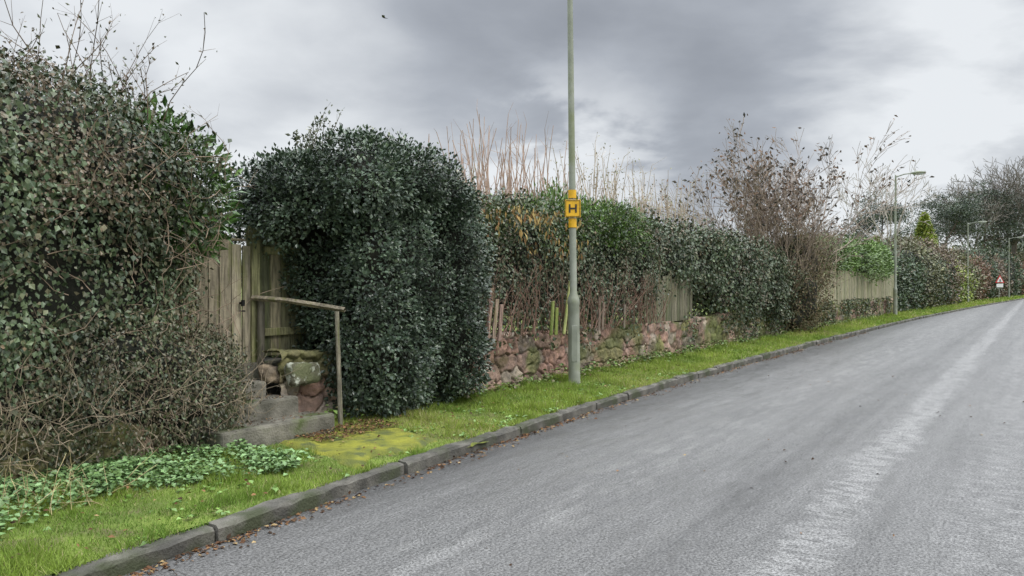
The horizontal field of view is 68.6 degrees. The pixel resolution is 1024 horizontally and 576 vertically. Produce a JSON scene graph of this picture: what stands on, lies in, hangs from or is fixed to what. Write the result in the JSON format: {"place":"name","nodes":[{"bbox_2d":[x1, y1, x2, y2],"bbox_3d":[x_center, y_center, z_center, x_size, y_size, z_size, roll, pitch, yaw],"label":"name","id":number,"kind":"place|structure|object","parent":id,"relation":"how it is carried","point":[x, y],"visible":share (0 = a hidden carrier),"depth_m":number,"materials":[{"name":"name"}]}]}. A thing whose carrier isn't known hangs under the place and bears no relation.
{"place":"outdoors","nodes":[
{"label":"outdoors","id":0,"kind":"place"},
{"bbox_2d":[262,348,423,414],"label":"stone wall","id":1,"kind":"structure","parent":0,"point":[313,396],"depth_m":7.67,"materials":[{"name":"brown stone"}]},
{"bbox_2d":[0,287,1023,575],"bbox_3d":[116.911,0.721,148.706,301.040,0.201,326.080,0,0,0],"label":"grass verge","id":2,"kind":"object","parent":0,"point":[144,509],"depth_m":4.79,"materials":[{"name":"green plant"}]},
{"bbox_2d":[0,439,160,528],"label":"dry stalks","id":3,"kind":"object","parent":2,"relation":"on","point":[86,492],"visible":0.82,"depth_m":4.78,"materials":[{"name":"brown plant"}]},
{"bbox_2d":[0,421,166,480],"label":"stone wall","id":4,"kind":"structure","parent":2,"relation":"on","point":[105,436],"depth_m":5.55,"materials":[{"name":"stone"}]},
{"bbox_2d":[0,0,302,482],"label":"ivy bush","id":5,"kind":"object","parent":2,"relation":"on","point":[93,206],"visible":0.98,"depth_m":5.76,"materials":[{"name":"green plant"}]},
{"bbox_2d":[0,438,311,540],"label":"nettle patch","id":6,"kind":"object","parent":2,"relation":"on","point":[90,471],"visible":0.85,"depth_m":5.38,"materials":[{"name":"green plant"}]},
{"bbox_2d":[173,205,245,289],"bbox_3d":[-3.494,-0.421,8.035,1.195,1.526,1.805,0,0,41],"label":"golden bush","id":7,"kind":"object","parent":2,"relation":"on","point":[226,234],"visible":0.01,"depth_m":8.12,"materials":[{"name":"green plant"}]},
{"bbox_2d":[166,357,334,450],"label":"stone steps","id":8,"kind":"structure","parent":2,"relation":"on","point":[266,432],"depth_m":6.91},
{"bbox_2d":[154,238,249,363],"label":"wooden gate","id":9,"kind":"structure","parent":8,"relation":"on","point":[227,270],"depth_m":7.40,"materials":[{"name":"brown wood"}]},
{"bbox_2d":[258,364,279,382],"bbox_3d":[-2.386,0.848,7.444,0.201,0.189,0.226,0,0,40],"label":"boulder","id":10,"kind":"object","parent":8,"relation":"on","point":[272,374],"visible":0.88,"depth_m":7.38,"materials":[{"name":"stone"}]},
{"bbox_2d":[246,226,310,362],"bbox_3d":[-2.080,0.105,8.570,0.166,1.480,2.215,0,0,34],"label":"garden fence","id":11,"kind":"object","parent":8,"relation":"on","point":[279,331],"visible":0.13,"depth_m":7.88,"materials":[{"name":"brown wood"}]},
{"bbox_2d":[284,362,320,386],"bbox_3d":[-2.082,0.856,7.476,0.164,0.258,0.366,0,0,33],"label":"lichen boulder","id":12,"kind":"object","parent":8,"relation":"on","point":[307,373],"visible":0.98,"depth_m":7.38,"materials":[{"name":"grey stone"}]},
{"bbox_2d":[251,295,345,427],"bbox_3d":[-2.141,0.751,7.541,0.999,1.361,0.135,0,0,12],"label":"wooden handrail","id":13,"kind":"object","parent":2,"relation":"on","point":[261,300],"visible":0.88,"depth_m":7.53,"materials":[{"name":"brown wood"}]},
{"bbox_2d":[215,100,498,419],"bbox_3d":[-1.509,-0.297,9.070,2.470,3.559,4.172,0,0,37],"label":"holly bush","id":14,"kind":"object","parent":2,"relation":"on","point":[387,256],"visible":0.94,"depth_m":7.92,"materials":[{"name":"green plant"}]},
{"bbox_2d":[25,369,691,545],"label":"broadleaf weeds","id":15,"kind":"object","parent":2,"relation":"on","point":[274,488],"visible":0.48,"depth_m":6.92,"materials":[{"name":"green plant"}]},
{"bbox_2d":[280,424,488,468],"bbox_3d":[-1.390,1.405,6.871,1.650,0.111,1.750,0,0,35],"label":"moss patch","id":16,"kind":"object","parent":2,"relation":"on","point":[352,451],"visible":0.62,"depth_m":6.60,"materials":[{"name":"yellow plant"}]},
{"bbox_2d":[435,321,648,397],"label":"stone wall","id":17,"kind":"structure","parent":2,"relation":"on","point":[509,364],"depth_m":11.38,"materials":[{"name":"stone"}]},
{"bbox_2d":[418,104,675,336],"bbox_3d":[0.615,-1.098,12.477,2.442,3.661,7.435,0,0,34],"label":"ivy hedge","id":18,"kind":"object","parent":17,"relation":"on","point":[530,266],"visible":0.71,"depth_m":11.91,"materials":[{"name":"green plant"}]},
{"bbox_2d":[487,281,625,341],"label":"broken fence slats","id":19,"kind":"object","parent":18,"relation":"attached to","point":[500,321],"visible":0.8,"depth_m":11.00,"materials":[{"name":"brown wood"}]},
{"bbox_2d":[567,0,579,383],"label":"street lamp","id":20,"kind":"object","parent":2,"relation":"on","point":[573,301],"visible":0.89,"depth_m":10.75,"materials":[{"name":"metal"}]},
{"bbox_2d":[565,190,580,227],"bbox_3d":[0.868,-1.137,10.783,0.224,0.540,0.138,0,0,0],"label":"hydrant sign","id":21,"kind":"object","parent":20,"relation":"attached to","point":[572,208],"visible":1,"depth_m":10.72,"materials":[{"name":"yellow paint"}]},
{"bbox_2d":[571,325,576,361],"bbox_3d":[0.892,0.794,10.725,0.084,0.520,0.016,0,0,0],"label":"door","id":22,"kind":"structure","parent":20,"relation":"in","point":[574,327],"depth_m":10.72,"materials":[{"name":"paint"}]},
{"bbox_2d":[324,314,875,424],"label":"weeds","id":23,"kind":"object","parent":2,"relation":"on","point":[682,350],"visible":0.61,"depth_m":12.74,"materials":[{"name":"green plant"}]},
{"bbox_2d":[546,132,806,329],"bbox_3d":[4.819,-0.875,18.571,2.841,4.318,11.875,0,0,38],"label":"dark ivy hedge","id":24,"kind":"object","parent":2,"relation":"on","point":[730,271],"visible":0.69,"depth_m":17.16,"materials":[{"name":"green plant"}]},
{"bbox_2d":[647,299,892,356],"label":"stone wall","id":25,"kind":"structure","parent":2,"relation":"on","point":[672,339],"depth_m":16.44,"materials":[{"name":"stone"}]},
{"bbox_2d":[644,270,691,323],"bbox_3d":[3.140,0.144,14.985,0.032,1.056,2.344,0,0,35],"label":"old board fence","id":26,"kind":"object","parent":25,"relation":"on","point":[679,306],"visible":0.7,"depth_m":15.05,"materials":[{"name":"brown wood"}]},
{"bbox_2d":[467,296,898,360],"bbox_3d":[8.796,0.907,22.700,0.398,1.079,32.890,0,0,36],"label":"wall ivy","id":27,"kind":"object","parent":25,"relation":"attached to","point":[865,302],"depth_m":18.81,"materials":[{"name":"green plant"}]},
{"bbox_2d":[817,270,893,304],"bbox_3d":[13.957,-0.044,30.226,0.072,1.272,15.531,0,0,36],"label":"board fence","id":28,"kind":"object","parent":25,"relation":"on","point":[850,288],"visible":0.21,"depth_m":29.90,"materials":[{"name":"brown wood"}]},
{"bbox_2d":[797,229,897,285],"bbox_3d":[14.098,-1.135,31.332,2.993,2.522,14.000,0,0,37],"label":"laurel hedge","id":29,"kind":"object","parent":28,"relation":"attached to","point":[874,261],"visible":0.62,"depth_m":30.21,"materials":[{"name":"green plant"}]},
{"bbox_2d":[639,113,933,332],"bbox_3d":[8.232,-1.912,22.953,9.090,6.674,6.214,0,0,0],"label":"bare tree","id":30,"kind":"object","parent":2,"relation":"on","point":[798,249],"visible":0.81,"depth_m":22.16,"materials":[{"name":"brown plant"}]},
{"bbox_2d":[835,188,927,240],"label":"tree","id":31,"kind":"object","parent":2,"relation":"on","point":[882,220],"visible":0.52,"depth_m":95.41,"materials":[{"name":"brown plant"}]},
{"bbox_2d":[836,155,940,244],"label":"bare tree","id":32,"kind":"object","parent":2,"relation":"on","point":[903,210],"visible":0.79,"depth_m":46.21,"materials":[{"name":"brown plant"}]},
{"bbox_2d":[871,235,922,311],"bbox_3d":[19.330,-0.705,39.151,3.555,4.374,5.260,0,0,35],"label":"roadside bush","id":33,"kind":"object","parent":2,"relation":"on","point":[902,294],"visible":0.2,"depth_m":38.22,"materials":[{"name":"green plant"}]},
{"bbox_2d":[870,232,933,309],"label":"roadside bush","id":34,"kind":"object","parent":2,"relation":"on","point":[910,262],"visible":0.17,"depth_m":40.74,"materials":[{"name":"green plant"}]},
{"bbox_2d":[865,226,951,307],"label":"roadside bush","id":35,"kind":"object","parent":2,"relation":"on","point":[914,251],"visible":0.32,"depth_m":44.44,"materials":[{"name":"green plant"}]},
{"bbox_2d":[893,171,925,314],"bbox_3d":[17.550,-1.909,33.175,1.299,6.450,0.217,0,0,35],"label":"street lamp","id":36,"kind":"object","parent":2,"relation":"on","point":[895,259],"visible":0.95,"depth_m":33.45,"materials":[{"name":"metal"}]},
{"bbox_2d":[913,211,937,247],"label":"conifer","id":37,"kind":"object","parent":2,"relation":"on","point":[925,229],"visible":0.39,"depth_m":60.64,"materials":[{"name":"green plant"}]},
{"bbox_2d":[900,231,973,304],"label":"roadside bush","id":38,"kind":"object","parent":2,"relation":"on","point":[952,261],"visible":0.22,"depth_m":51.51,"materials":[{"name":"green plant"}]},
{"bbox_2d":[911,241,962,306],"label":"roadside bush","id":39,"kind":"object","parent":2,"relation":"on","point":[947,282],"visible":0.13,"depth_m":48.03,"materials":[{"name":"green plant"}]},
{"bbox_2d":[890,190,1005,248],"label":"pine tree","id":40,"kind":"object","parent":2,"relation":"on","point":[924,206],"visible":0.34,"depth_m":103.36,"materials":[{"name":"green plant"}]},
{"bbox_2d":[905,190,1001,249],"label":"pine tree","id":41,"kind":"object","parent":2,"relation":"on","point":[957,212],"visible":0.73,"depth_m":95.81,"materials":[{"name":"green plant"}]},
{"bbox_2d":[939,239,987,301],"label":"roadside bush","id":42,"kind":"object","parent":2,"relation":"on","point":[960,254],"visible":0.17,"depth_m":60.38,"materials":[{"name":"green plant"}]},
{"bbox_2d":[949,245,979,302],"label":"roadside bush","id":43,"kind":"object","parent":2,"relation":"on","point":[970,294],"visible":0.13,"depth_m":56.28,"materials":[{"name":"green plant"}]},
{"bbox_2d":[918,174,1022,250],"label":"bare oak tree","id":44,"kind":"object","parent":2,"relation":"on","point":[988,206],"visible":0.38,"depth_m":102.17,"materials":[{"name":"grey plant"}]},
{"bbox_2d":[967,221,986,301],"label":"street lamp","id":45,"kind":"object","parent":2,"relation":"on","point":[968,256],"visible":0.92,"depth_m":55.95,"materials":[{"name":"metal"}]},
{"bbox_2d":[948,241,1006,298],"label":"roadside bush","id":46,"kind":"object","parent":2,"relation":"on","point":[994,290],"visible":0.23,"depth_m":70.93,"materials":[{"name":"green plant"}]},
{"bbox_2d":[962,250,995,300],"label":"roadside bush","id":47,"kind":"object","parent":2,"relation":"on","point":[985,267],"visible":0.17,"depth_m":64.48,"materials":[{"name":"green plant"}]},
{"bbox_2d":[943,156,1023,253],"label":"bare oak tree","id":48,"kind":"object","parent":2,"relation":"on","point":[1010,185],"visible":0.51,"depth_m":104.92,"materials":[{"name":"brown plant"}]},
{"bbox_2d":[945,178,1023,249],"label":"pine tree","id":49,"kind":"object","parent":2,"relation":"on","point":[1003,226],"visible":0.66,"depth_m":104.37,"materials":[{"name":"green plant"}]},
{"bbox_2d":[954,188,1023,251],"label":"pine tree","id":50,"kind":"object","parent":2,"relation":"on","point":[991,223],"visible":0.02,"depth_m":122.56,"materials":[{"name":"green plant"}]},
{"bbox_2d":[970,233,1023,253],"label":"woodland edge","id":51,"kind":"object","parent":2,"relation":"on","point":[1020,246],"visible":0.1,"depth_m":125.12,"materials":[{"name":"green plant"}]},
{"bbox_2d":[972,246,1023,296],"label":"roadside bush","id":52,"kind":"object","parent":2,"relation":"on","point":[1015,275],"visible":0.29,"depth_m":86.16,"materials":[{"name":"green plant"}]},
{"bbox_2d":[983,249,1013,297],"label":"roadside bush","id":53,"kind":"object","parent":2,"relation":"on","point":[1002,273],"visible":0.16,"depth_m":78.55,"materials":[{"name":"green plant"}]},
{"bbox_2d":[995,275,1003,297],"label":"warning sign","id":54,"kind":"object","parent":2,"relation":"on","point":[999,280],"visible":0.88,"depth_m":68.50,"materials":[{"name":"metal"}]},
{"bbox_2d":[986,180,1023,252],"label":"pine tree","id":55,"kind":"object","parent":2,"relation":"on","point":[1015,218],"visible":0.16,"depth_m":108.58,"materials":[{"name":"green plant"}]},
{"bbox_2d":[999,156,1023,220],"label":"bare oak tree","id":56,"kind":"object","parent":2,"relation":"on","point":[1017,184],"visible":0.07,"depth_m":114.82,"materials":[{"name":"green plant"}]},
{"bbox_2d":[1005,250,1023,262],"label":"roadside bush","id":57,"kind":"object","parent":2,"relation":"on","point":[1020,255],"visible":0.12,"depth_m":106.38,"materials":[{"name":"green plant"}]},
{"bbox_2d":[1008,237,1022,296],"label":"street lamp","id":58,"kind":"object","parent":2,"relation":"on","point":[1009,268],"visible":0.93,"depth_m":75.94,"materials":[{"name":"metal"}]},
{"bbox_2d":[1011,253,1023,294],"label":"roadside bush","id":59,"kind":"object","parent":2,"relation":"on","point":[1022,292],"visible":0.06,"depth_m":94.28,"materials":[{"name":"green plant"}]},
{"bbox_2d":[0,0,1023,258],"label":"sky","id":60,"kind":"structure","parent":0,"point":[656,80],"materials":[{"name":"grey"}]},
{"bbox_2d":[124,299,1023,575],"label":"road","id":61,"kind":"structure","parent":0,"point":[939,495],"depth_m":5.69,"materials":[{"name":"grey asphalt"}]},
{"bbox_2d":[0,333,1023,575],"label":"fallen leaves","id":62,"kind":"object","parent":61,"relation":"on","point":[164,563],"visible":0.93,"depth_m":6.80,"materials":[{"name":"brown plant"}]},
{"bbox_2d":[44,298,1023,575],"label":"kerb","id":63,"kind":"structure","parent":61,"relation":"on","point":[136,558],"depth_m":5.56,"materials":[{"name":"concrete"}]}
]}

